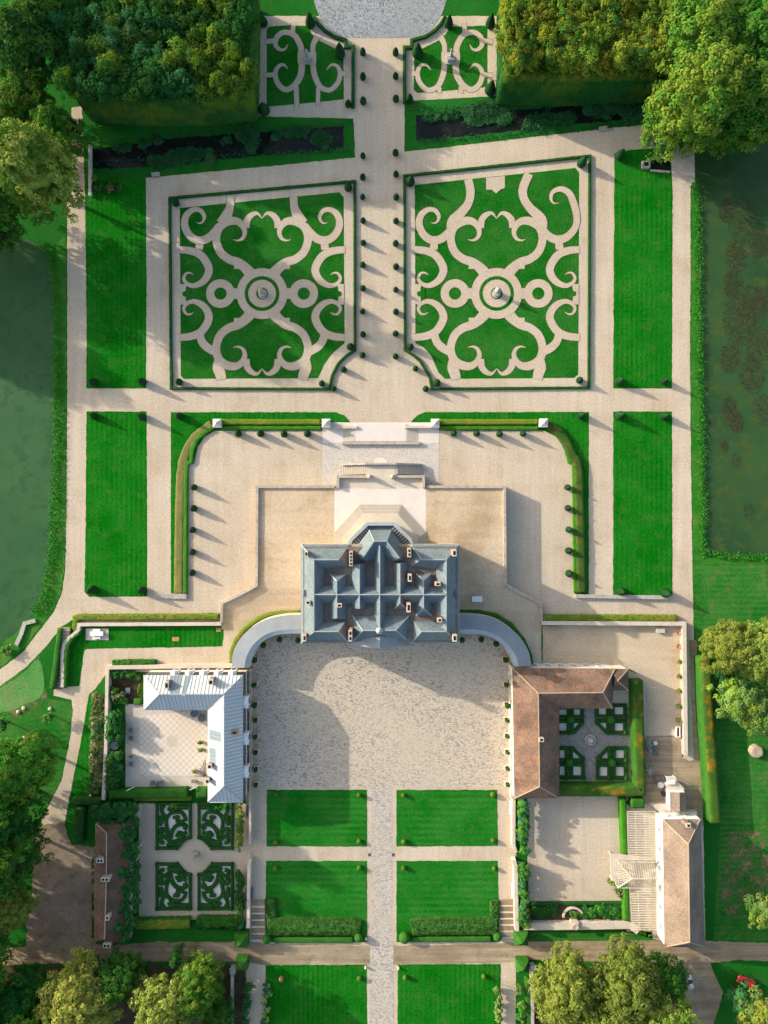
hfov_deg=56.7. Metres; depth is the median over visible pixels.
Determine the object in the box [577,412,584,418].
topiary cone
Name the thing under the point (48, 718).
young tree
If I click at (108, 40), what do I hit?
wood tree
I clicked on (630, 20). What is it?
wood tree
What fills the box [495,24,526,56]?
wood tree
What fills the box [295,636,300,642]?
tub planter
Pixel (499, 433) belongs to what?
topiary egg
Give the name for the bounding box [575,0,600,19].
wood tree
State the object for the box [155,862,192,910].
box broderie
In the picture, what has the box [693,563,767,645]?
meadow
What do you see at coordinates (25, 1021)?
broadleaf tree
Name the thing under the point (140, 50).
wood tree
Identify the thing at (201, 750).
potted shrub
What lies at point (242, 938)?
clipped pyramid
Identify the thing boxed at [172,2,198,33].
wood tree
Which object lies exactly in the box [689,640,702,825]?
track
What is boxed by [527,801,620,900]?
gravel court
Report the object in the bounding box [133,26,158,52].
wood tree
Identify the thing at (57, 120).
broadleaf tree
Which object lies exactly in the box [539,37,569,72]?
wood tree
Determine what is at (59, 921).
stone yard
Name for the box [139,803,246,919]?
broderie gravel
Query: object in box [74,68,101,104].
wood tree
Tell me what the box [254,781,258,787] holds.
tub planter
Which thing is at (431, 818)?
forecourt lawn
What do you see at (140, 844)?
shack ruin wall
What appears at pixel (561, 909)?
rose bed soil
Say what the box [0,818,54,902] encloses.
broadleaf tree
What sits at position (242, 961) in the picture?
clipped pyramid
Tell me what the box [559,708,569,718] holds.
box knot
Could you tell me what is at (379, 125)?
moat causeway
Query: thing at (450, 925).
leafy hedge
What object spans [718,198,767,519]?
pond weed mat
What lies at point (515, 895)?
step wall
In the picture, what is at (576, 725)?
box knot
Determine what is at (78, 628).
garden wall
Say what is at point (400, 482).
terrace apron
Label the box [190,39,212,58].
wood tree
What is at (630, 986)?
broadleaf tree
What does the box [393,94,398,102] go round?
topiary cone
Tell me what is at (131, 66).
wood tree
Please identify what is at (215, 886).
box broderie
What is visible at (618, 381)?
topiary cone
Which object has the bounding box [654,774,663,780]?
pallet
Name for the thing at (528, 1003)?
strip hedge
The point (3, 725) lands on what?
young tree
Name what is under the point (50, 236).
ground
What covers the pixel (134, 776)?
paved court
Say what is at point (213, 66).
wood tree
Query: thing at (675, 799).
lean to
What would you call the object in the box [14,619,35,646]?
pond quay wall
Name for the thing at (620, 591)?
topiary cone
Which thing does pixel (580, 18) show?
wood tree
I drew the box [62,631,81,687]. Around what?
wall hedge
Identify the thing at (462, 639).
tub planter
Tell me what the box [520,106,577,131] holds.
reed bank
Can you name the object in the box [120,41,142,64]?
wood tree
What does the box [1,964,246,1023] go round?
woodland soil
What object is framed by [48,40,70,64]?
wood tree
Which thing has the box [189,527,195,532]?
topiary egg
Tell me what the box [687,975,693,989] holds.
parked car
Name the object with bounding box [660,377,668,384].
topiary cone
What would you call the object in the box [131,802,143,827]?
shack ruin wall
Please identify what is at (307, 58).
statue
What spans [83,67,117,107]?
wood tree
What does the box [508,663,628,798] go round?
tiled wing
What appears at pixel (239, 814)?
climbing shrub
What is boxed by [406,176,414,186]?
topiary cone
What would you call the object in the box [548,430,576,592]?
clipped hedge
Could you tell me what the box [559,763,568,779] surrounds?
box knot
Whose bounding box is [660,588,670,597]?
topiary cone
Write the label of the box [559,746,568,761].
box knot
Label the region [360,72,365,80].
topiary cone
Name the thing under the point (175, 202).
topiary cone
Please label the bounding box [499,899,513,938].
garden steps
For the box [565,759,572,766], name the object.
topiary globe
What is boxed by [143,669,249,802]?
zinc wing
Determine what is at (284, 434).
topiary egg
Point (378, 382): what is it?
gravel garden
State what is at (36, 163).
broadleaf tree
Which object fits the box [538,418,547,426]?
hedge pier
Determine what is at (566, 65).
wood tree
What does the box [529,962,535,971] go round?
gate pier
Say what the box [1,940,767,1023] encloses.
cross path
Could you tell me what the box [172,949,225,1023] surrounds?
broadleaf tree
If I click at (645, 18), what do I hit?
wood tree
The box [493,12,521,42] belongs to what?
wood tree
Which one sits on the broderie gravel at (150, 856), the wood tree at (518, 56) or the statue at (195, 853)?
the statue at (195, 853)
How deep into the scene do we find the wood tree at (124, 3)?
152.32 m
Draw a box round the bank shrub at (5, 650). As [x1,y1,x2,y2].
[0,643,12,657]
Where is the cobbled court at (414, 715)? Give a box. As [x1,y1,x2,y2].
[252,634,509,786]
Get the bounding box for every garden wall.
[60,622,221,686]
[101,663,248,799]
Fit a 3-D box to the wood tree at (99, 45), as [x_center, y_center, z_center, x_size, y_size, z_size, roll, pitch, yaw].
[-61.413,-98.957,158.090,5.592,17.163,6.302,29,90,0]
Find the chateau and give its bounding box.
[301,522,459,648]
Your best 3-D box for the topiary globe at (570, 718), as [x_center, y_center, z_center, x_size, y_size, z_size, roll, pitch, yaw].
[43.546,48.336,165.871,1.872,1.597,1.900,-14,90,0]
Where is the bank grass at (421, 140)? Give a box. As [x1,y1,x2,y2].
[92,102,642,165]
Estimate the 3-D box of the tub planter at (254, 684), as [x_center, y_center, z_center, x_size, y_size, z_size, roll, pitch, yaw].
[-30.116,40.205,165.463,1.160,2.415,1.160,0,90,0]
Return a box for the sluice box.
[641,161,649,168]
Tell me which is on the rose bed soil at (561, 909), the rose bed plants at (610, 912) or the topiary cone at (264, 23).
the rose bed plants at (610, 912)
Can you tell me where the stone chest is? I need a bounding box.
[656,628,664,632]
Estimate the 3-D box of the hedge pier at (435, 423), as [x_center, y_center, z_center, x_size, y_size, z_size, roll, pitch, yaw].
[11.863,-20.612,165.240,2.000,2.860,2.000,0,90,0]
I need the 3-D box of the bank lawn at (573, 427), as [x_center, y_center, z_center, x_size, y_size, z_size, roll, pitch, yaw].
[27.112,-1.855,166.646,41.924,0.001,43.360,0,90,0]
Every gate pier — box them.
[229,964,235,973]
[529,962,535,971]
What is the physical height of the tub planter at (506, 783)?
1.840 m
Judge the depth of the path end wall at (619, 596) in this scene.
165.87 m
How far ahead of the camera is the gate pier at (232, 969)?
164.97 m
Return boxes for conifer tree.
[77,947,99,970]
[139,960,150,979]
[168,943,185,968]
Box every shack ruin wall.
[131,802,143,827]
[132,840,141,862]
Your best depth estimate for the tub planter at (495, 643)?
163.88 m
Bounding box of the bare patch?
[719,830,767,918]
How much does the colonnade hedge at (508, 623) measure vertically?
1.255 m
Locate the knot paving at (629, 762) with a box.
[559,707,630,780]
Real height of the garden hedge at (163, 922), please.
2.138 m
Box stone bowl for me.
[110,742,117,749]
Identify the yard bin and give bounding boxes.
[658,782,663,787]
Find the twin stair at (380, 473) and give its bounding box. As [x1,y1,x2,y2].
[337,458,424,488]
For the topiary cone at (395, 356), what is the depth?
165.31 m
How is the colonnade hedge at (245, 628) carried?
on the gravel garden
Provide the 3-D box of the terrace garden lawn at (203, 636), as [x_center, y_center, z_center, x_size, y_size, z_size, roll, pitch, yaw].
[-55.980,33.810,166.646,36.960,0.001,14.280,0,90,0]
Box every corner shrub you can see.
[109,686,127,701]
[110,669,140,681]
[137,684,141,694]
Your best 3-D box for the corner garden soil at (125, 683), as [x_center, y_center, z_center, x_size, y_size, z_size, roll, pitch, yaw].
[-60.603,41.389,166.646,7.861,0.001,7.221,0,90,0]
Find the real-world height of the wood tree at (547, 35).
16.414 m
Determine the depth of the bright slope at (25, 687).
166.63 m
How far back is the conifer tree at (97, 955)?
163.71 m
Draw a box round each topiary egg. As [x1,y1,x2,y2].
[188,569,195,575]
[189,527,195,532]
[189,549,195,554]
[190,484,197,490]
[190,505,197,511]
[234,430,241,436]
[257,430,263,436]
[281,431,287,437]
[304,430,310,437]
[450,430,456,436]
[473,430,479,436]
[496,431,502,436]
[520,431,525,436]
[564,484,570,489]
[564,505,570,510]
[565,526,571,532]
[565,547,571,553]
[565,570,572,576]
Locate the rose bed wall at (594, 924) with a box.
[523,919,640,933]
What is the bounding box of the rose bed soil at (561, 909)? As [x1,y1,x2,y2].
[528,905,621,919]
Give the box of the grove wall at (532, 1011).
[529,967,533,1023]
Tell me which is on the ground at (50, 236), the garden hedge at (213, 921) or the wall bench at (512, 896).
the garden hedge at (213, 921)
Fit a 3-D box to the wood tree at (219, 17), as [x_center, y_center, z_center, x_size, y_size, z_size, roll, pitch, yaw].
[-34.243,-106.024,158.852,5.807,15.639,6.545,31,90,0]
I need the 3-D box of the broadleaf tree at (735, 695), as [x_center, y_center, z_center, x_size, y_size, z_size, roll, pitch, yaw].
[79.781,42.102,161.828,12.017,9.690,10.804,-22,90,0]
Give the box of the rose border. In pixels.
[86,691,104,796]
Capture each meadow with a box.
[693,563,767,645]
[711,652,767,940]
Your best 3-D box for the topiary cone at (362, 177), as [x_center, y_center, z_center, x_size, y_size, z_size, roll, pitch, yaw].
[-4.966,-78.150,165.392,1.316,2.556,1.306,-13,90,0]
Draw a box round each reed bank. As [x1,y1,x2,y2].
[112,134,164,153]
[147,142,215,170]
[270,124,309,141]
[421,108,460,123]
[456,97,516,128]
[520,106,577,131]
[582,102,650,121]
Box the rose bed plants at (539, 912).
[530,902,558,920]
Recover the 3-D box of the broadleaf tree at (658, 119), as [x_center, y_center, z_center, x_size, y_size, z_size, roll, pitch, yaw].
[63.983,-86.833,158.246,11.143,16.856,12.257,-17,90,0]
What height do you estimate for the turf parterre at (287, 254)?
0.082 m
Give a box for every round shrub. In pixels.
[101,709,126,746]
[103,749,123,789]
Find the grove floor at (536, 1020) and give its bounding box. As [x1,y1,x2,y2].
[534,967,674,1023]
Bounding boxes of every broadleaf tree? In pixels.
[0,0,61,93]
[0,70,55,143]
[0,117,96,226]
[0,181,26,253]
[0,730,60,807]
[0,774,34,836]
[0,781,48,847]
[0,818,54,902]
[0,886,40,937]
[0,932,13,993]
[0,961,50,1023]
[0,982,7,1023]
[6,997,54,1023]
[17,0,70,57]
[25,97,88,156]
[31,945,123,1023]
[94,947,146,1008]
[127,964,197,1023]
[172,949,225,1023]
[200,989,236,1023]
[527,940,600,1023]
[567,990,629,1023]
[586,931,669,1023]
[636,989,703,1023]
[638,32,763,162]
[641,97,685,157]
[643,950,689,1002]
[644,0,746,90]
[696,49,767,159]
[698,618,760,674]
[706,672,760,721]
[713,0,767,67]
[714,670,737,684]
[723,981,754,1014]
[727,616,767,686]
[734,984,767,1023]
[736,686,767,737]
[744,892,767,929]
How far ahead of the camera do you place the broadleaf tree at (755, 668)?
155.99 m
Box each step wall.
[246,855,252,927]
[511,797,516,852]
[511,856,518,930]
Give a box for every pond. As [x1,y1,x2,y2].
[0,239,55,644]
[695,143,767,554]
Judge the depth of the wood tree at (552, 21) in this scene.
152.58 m
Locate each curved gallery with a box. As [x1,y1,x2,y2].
[232,612,300,667]
[460,613,531,666]
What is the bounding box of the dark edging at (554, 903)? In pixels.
[529,901,621,905]
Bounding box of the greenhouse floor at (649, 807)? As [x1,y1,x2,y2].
[609,804,660,940]
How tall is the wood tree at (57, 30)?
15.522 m
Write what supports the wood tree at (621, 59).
on the ground at (50, 236)
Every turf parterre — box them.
[179,192,344,380]
[264,22,346,107]
[411,22,492,92]
[413,168,580,379]
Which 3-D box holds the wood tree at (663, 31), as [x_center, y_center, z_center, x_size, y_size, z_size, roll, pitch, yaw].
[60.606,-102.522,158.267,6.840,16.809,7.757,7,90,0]
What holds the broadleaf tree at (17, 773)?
on the slope lawn at (57, 730)
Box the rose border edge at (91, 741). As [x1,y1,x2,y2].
[89,693,93,795]
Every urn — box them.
[258,288,266,298]
[492,287,500,297]
[570,919,578,929]
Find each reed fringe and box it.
[30,241,62,616]
[690,178,767,561]
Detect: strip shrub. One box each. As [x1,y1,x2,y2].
[240,982,255,1023]
[260,982,272,1023]
[492,986,504,1022]
[514,983,526,1023]
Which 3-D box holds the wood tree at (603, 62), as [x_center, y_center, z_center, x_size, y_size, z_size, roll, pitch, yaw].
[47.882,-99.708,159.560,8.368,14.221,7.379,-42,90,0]
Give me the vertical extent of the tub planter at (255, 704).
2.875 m
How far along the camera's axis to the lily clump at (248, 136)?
166.27 m
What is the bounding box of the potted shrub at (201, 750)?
[197,748,205,752]
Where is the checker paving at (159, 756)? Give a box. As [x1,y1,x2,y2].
[139,710,206,775]
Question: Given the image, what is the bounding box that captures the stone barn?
[656,811,704,947]
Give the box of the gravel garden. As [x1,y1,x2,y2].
[0,16,704,1023]
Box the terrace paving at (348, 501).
[334,488,425,531]
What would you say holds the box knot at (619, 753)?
on the knot paving at (629, 762)
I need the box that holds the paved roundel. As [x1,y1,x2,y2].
[167,735,178,746]
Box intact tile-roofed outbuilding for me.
[88,800,141,947]
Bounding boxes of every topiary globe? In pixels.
[263,934,270,943]
[354,933,362,942]
[399,931,409,943]
[493,932,501,941]
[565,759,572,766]
[567,715,574,722]
[607,715,615,723]
[608,759,615,766]
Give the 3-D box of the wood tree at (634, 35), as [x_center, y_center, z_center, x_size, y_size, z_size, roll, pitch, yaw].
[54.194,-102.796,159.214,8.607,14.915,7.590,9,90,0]
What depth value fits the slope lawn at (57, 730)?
166.65 m
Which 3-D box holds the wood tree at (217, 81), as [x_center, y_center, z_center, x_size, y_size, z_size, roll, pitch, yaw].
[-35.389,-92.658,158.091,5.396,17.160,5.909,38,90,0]
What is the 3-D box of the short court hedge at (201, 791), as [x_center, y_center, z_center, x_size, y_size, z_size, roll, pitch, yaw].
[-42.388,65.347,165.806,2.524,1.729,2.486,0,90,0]
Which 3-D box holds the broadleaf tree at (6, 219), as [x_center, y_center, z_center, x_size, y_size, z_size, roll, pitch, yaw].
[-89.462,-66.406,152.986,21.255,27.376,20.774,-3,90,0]
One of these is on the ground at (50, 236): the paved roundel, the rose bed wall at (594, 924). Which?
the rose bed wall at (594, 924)
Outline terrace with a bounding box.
[221,488,540,632]
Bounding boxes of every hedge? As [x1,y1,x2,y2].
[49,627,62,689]
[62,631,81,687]
[72,613,219,630]
[72,795,104,804]
[73,804,87,843]
[109,786,188,798]
[112,658,156,664]
[113,698,128,704]
[133,795,191,800]
[134,698,142,704]
[136,915,191,929]
[174,421,214,593]
[183,427,212,593]
[195,914,235,929]
[196,786,207,797]
[221,426,320,429]
[222,419,320,424]
[229,610,299,662]
[267,916,361,936]
[274,936,352,942]
[409,916,498,936]
[412,935,491,942]
[440,419,537,424]
[440,426,538,430]
[460,609,532,663]
[524,976,530,1023]
[543,614,676,621]
[546,421,585,592]
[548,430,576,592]
[559,678,645,796]
[618,796,627,854]
[621,884,628,920]
[694,655,720,823]
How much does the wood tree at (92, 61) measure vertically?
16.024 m
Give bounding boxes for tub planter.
[252,656,258,662]
[252,681,257,687]
[252,701,258,707]
[253,716,258,722]
[253,733,258,739]
[253,748,258,754]
[253,765,258,772]
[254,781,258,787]
[260,641,267,647]
[276,635,283,642]
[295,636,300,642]
[460,636,464,642]
[477,635,483,641]
[492,640,498,646]
[502,656,508,662]
[503,681,508,687]
[503,701,509,708]
[503,716,508,722]
[504,732,508,738]
[504,748,509,754]
[504,764,509,770]
[504,780,509,786]
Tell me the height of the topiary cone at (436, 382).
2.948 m
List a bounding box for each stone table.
[90,631,103,635]
[472,596,481,601]
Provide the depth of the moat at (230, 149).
166.63 m
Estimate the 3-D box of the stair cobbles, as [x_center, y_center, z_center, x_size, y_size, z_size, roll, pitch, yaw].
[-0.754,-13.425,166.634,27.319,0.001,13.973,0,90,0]
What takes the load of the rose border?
on the ground at (50, 236)
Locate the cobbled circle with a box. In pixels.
[314,0,445,37]
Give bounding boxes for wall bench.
[246,805,248,816]
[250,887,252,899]
[511,884,513,897]
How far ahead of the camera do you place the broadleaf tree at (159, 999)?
153.84 m
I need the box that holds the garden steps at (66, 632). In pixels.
[54,627,71,689]
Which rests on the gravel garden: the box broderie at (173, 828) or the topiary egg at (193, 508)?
the topiary egg at (193, 508)
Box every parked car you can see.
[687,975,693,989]
[736,974,755,987]
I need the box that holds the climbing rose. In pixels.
[607,878,622,899]
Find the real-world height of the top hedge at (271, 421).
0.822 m
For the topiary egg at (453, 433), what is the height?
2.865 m
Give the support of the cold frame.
on the corner garden soil at (125, 683)
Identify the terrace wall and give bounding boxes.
[220,485,334,622]
[425,485,542,621]
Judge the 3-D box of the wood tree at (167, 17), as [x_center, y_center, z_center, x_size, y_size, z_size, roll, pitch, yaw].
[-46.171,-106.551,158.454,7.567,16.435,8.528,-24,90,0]
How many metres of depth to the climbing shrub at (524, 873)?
163.41 m
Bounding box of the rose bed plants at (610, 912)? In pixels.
[580,902,621,920]
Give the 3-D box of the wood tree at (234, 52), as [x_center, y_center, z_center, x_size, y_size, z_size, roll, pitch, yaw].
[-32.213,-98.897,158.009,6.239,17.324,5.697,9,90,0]
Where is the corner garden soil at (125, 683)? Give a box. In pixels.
[111,673,141,703]
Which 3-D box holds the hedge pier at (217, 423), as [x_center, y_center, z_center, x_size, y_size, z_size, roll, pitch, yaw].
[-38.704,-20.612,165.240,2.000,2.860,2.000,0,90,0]
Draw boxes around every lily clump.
[218,135,232,146]
[234,121,262,154]
[310,129,334,152]
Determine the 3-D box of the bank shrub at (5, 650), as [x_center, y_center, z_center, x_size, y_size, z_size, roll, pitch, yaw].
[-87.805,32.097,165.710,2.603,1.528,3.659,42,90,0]
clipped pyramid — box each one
[235,929,249,947]
[236,953,248,969]
[513,927,527,945]
[515,955,527,971]
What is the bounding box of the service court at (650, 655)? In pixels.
[542,625,680,741]
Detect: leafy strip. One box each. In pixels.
[265,898,277,917]
[490,899,500,917]
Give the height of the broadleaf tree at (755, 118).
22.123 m
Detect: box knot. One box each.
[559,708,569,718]
[559,719,570,734]
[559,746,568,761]
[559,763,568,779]
[569,746,584,761]
[569,763,585,779]
[570,708,584,719]
[570,719,584,733]
[595,708,609,717]
[595,719,610,734]
[595,762,611,780]
[596,746,611,761]
[611,703,627,718]
[611,719,627,734]
[612,746,627,762]
[612,763,627,780]
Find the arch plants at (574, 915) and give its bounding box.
[569,911,581,918]
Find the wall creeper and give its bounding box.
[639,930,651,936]
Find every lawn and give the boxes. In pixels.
[0,654,72,820]
[68,626,223,686]
[72,694,91,797]
[84,411,146,596]
[86,177,146,388]
[171,412,349,593]
[265,964,366,1023]
[266,790,366,846]
[266,861,366,941]
[396,789,497,846]
[396,861,498,941]
[397,964,500,1023]
[411,412,588,593]
[529,932,652,941]
[613,148,672,388]
[613,411,672,594]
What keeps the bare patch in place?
on the orchard meadow at (743, 783)
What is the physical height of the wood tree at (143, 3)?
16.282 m
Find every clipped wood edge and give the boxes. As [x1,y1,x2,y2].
[74,0,260,126]
[495,0,658,107]
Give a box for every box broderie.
[155,801,191,850]
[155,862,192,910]
[197,801,233,850]
[197,862,233,910]
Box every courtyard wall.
[248,667,252,843]
[509,668,512,798]
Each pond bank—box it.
[0,231,66,666]
[690,182,767,573]
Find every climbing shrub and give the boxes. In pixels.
[233,869,245,930]
[234,803,244,852]
[515,798,531,854]
[516,861,531,928]
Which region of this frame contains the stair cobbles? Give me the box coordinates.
[322,443,438,484]
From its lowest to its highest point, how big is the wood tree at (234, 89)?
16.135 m
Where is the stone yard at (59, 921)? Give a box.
[25,822,162,959]
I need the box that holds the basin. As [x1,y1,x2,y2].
[584,734,595,745]
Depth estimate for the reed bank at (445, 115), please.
166.26 m
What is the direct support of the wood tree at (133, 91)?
on the ground at (50, 236)
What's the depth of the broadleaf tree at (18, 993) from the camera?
157.76 m
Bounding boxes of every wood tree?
[46,6,68,35]
[46,50,73,86]
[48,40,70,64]
[49,25,68,52]
[51,64,80,100]
[59,1,90,33]
[59,22,87,52]
[62,0,87,9]
[66,51,92,77]
[68,36,91,59]
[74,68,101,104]
[78,0,103,11]
[80,21,107,44]
[81,2,106,30]
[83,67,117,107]
[85,33,110,57]
[85,55,101,72]
[94,49,127,84]
[98,0,123,13]
[99,17,126,48]
[101,35,128,59]
[102,4,127,28]
[109,72,129,108]
[117,64,152,109]
[119,0,140,13]
[119,0,142,30]
[119,21,144,49]
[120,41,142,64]
[121,52,142,75]
[129,41,154,66]
[130,58,154,78]
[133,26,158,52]
[134,67,162,104]
[135,0,166,35]
[136,0,156,12]
[143,53,171,84]
[147,36,171,62]
[151,25,171,47]
[152,0,174,12]
[155,71,177,103]
[156,2,185,32]
[160,49,190,74]
[163,20,190,46]
[166,34,199,65]
[169,0,196,19]
[169,66,194,104]
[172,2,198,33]
[182,73,217,112]
[184,46,211,81]
[185,21,209,48]
[189,0,217,16]
[190,2,214,32]
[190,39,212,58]
[201,20,230,51]
[204,56,218,80]
[206,42,227,64]
[206,69,229,98]
[211,0,230,18]
[211,10,231,25]
[217,57,241,77]
[218,18,249,48]
[221,0,262,40]
[221,38,248,67]
[222,74,252,103]
[227,0,253,10]
[237,57,260,89]
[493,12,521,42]
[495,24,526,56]
[497,0,523,24]
[503,39,530,75]
[516,25,540,67]
[517,3,545,36]
[522,0,547,17]
[523,44,544,71]
[535,7,558,51]
[536,21,557,59]
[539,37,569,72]
[544,0,566,19]
[552,44,577,81]
[553,5,575,35]
[554,22,584,50]
[558,0,579,15]
[566,9,587,25]
[569,41,599,77]
[570,21,596,52]
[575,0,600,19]
[579,9,607,34]
[587,20,612,55]
[592,41,615,75]
[595,0,617,16]
[599,2,626,41]
[605,38,635,75]
[607,27,630,50]
[615,0,641,16]
[615,25,644,45]
[619,12,640,34]
[624,32,655,75]
[633,0,653,18]
[635,37,668,78]
[636,12,655,34]
[640,0,667,20]
[640,26,659,44]
[644,11,671,31]
[654,22,675,50]
[661,0,673,20]
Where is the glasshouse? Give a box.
[609,811,656,929]
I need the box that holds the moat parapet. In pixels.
[88,145,91,196]
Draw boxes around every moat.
[92,126,343,168]
[415,103,645,139]
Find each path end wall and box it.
[156,593,186,598]
[574,594,672,598]
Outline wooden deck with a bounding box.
[195,760,205,776]
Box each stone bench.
[151,172,159,176]
[599,126,607,131]
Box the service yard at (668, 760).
[644,735,696,810]
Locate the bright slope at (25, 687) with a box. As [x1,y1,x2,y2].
[0,659,43,712]
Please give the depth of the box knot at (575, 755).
166.13 m
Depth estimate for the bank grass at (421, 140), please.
166.31 m
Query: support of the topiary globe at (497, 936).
on the forecourt lawn at (445, 888)
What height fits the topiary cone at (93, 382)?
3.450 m
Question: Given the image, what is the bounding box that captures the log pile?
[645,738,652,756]
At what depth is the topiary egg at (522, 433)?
164.76 m
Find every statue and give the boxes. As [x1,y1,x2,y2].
[192,850,198,860]
[303,49,311,64]
[446,49,454,64]
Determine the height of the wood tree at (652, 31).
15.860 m
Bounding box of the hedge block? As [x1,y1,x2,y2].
[628,796,644,807]
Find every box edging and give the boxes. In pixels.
[168,180,355,390]
[313,15,354,108]
[403,15,446,103]
[403,154,590,389]
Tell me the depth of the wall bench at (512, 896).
166.10 m
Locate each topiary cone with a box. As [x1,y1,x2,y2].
[86,585,97,594]
[88,378,98,386]
[89,412,97,419]
[137,586,146,594]
[138,378,146,385]
[138,413,145,420]
[172,198,179,206]
[175,378,182,385]
[176,412,183,419]
[259,14,267,27]
[259,102,269,115]
[305,12,314,28]
[319,380,324,386]
[335,42,344,58]
[340,366,346,372]
[344,182,351,191]
[345,99,350,107]
[347,343,353,349]
[359,352,365,357]
[360,47,365,55]
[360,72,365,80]
[360,96,365,104]
[360,173,365,180]
[360,217,365,223]
[360,239,365,245]
[360,261,365,267]
[360,285,365,291]
[360,331,365,337]
[392,47,398,56]
[392,149,398,156]
[393,72,397,79]
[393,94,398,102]
[393,171,398,177]
[393,193,398,200]
[393,217,398,223]
[393,240,398,246]
[393,263,398,269]
[393,308,398,314]
[393,330,398,336]
[393,353,398,359]
[406,93,412,102]
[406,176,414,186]
[407,343,413,349]
[412,43,422,58]
[423,386,428,391]
[433,379,440,386]
[444,14,452,28]
[485,13,494,29]
[485,80,495,95]
[576,377,582,383]
[577,157,586,167]
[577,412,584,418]
[614,377,623,385]
[615,148,624,160]
[615,411,624,419]
[616,587,625,595]
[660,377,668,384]
[660,412,668,419]
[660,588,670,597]
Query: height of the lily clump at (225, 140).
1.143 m
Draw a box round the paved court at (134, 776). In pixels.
[125,704,207,787]
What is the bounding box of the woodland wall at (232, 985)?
[230,974,233,1019]
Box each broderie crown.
[169,803,176,808]
[214,804,227,810]
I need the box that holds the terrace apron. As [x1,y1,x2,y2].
[340,478,421,487]
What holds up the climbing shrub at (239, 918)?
on the broderie gravel at (150, 856)
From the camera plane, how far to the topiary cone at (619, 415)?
164.84 m
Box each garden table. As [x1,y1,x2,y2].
[190,710,197,716]
[198,714,204,721]
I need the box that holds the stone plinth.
[86,629,108,639]
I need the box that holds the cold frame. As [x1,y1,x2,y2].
[125,687,130,692]
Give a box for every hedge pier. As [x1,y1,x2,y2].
[213,419,222,427]
[322,419,329,427]
[431,419,439,427]
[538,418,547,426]
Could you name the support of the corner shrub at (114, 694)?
on the corner garden soil at (125, 683)
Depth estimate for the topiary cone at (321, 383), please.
164.88 m
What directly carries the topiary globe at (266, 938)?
on the forecourt lawn at (318, 888)
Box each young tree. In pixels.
[0,716,9,732]
[42,712,53,723]
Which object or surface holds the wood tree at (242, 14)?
on the ground at (50, 236)
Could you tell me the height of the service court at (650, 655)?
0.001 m
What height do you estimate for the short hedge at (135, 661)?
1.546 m
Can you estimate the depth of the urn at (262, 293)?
165.35 m
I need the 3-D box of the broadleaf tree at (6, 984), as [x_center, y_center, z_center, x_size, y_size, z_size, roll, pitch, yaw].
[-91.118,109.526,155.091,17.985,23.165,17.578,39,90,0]
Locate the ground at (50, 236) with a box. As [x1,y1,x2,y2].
[0,0,767,1023]
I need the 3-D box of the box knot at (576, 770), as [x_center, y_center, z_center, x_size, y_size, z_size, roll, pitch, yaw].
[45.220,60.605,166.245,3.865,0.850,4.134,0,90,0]
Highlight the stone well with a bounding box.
[748,744,762,757]
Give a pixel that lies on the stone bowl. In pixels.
(113, 746)
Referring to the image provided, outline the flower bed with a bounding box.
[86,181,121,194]
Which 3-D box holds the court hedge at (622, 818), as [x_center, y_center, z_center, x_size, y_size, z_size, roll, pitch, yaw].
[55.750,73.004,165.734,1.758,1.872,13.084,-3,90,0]
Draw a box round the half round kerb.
[562,906,582,917]
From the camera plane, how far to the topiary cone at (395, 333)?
165.25 m
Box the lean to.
[648,775,696,815]
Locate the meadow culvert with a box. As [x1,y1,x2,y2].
[650,169,669,172]
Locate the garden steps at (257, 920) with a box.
[251,900,264,940]
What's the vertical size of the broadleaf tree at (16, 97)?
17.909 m
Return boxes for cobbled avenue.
[370,787,393,1023]
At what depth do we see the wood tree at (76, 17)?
151.67 m
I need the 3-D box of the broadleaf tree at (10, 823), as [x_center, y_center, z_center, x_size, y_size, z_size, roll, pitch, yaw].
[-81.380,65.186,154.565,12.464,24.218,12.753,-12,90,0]
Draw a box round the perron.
[334,504,425,543]
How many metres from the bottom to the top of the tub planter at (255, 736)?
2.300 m
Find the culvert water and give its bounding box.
[652,159,669,170]
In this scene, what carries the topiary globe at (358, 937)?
on the forecourt lawn at (318, 888)
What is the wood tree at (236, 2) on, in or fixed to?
on the ground at (50, 236)
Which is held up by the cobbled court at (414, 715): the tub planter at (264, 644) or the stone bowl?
the tub planter at (264, 644)
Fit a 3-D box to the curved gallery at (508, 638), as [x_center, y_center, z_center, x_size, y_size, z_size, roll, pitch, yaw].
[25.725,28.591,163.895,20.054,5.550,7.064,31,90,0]
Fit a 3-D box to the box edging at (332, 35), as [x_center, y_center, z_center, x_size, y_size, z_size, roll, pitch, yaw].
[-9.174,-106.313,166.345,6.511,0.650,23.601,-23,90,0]
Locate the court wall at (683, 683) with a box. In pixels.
[540,621,687,754]
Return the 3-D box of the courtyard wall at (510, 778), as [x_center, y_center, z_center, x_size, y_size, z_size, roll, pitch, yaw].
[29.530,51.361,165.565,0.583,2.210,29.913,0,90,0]
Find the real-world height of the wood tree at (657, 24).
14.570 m
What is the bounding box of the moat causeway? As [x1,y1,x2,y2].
[356,77,401,159]
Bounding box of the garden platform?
[330,424,430,444]
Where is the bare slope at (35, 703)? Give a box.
[10,693,46,717]
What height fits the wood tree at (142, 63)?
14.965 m
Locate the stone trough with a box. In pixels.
[675,726,679,737]

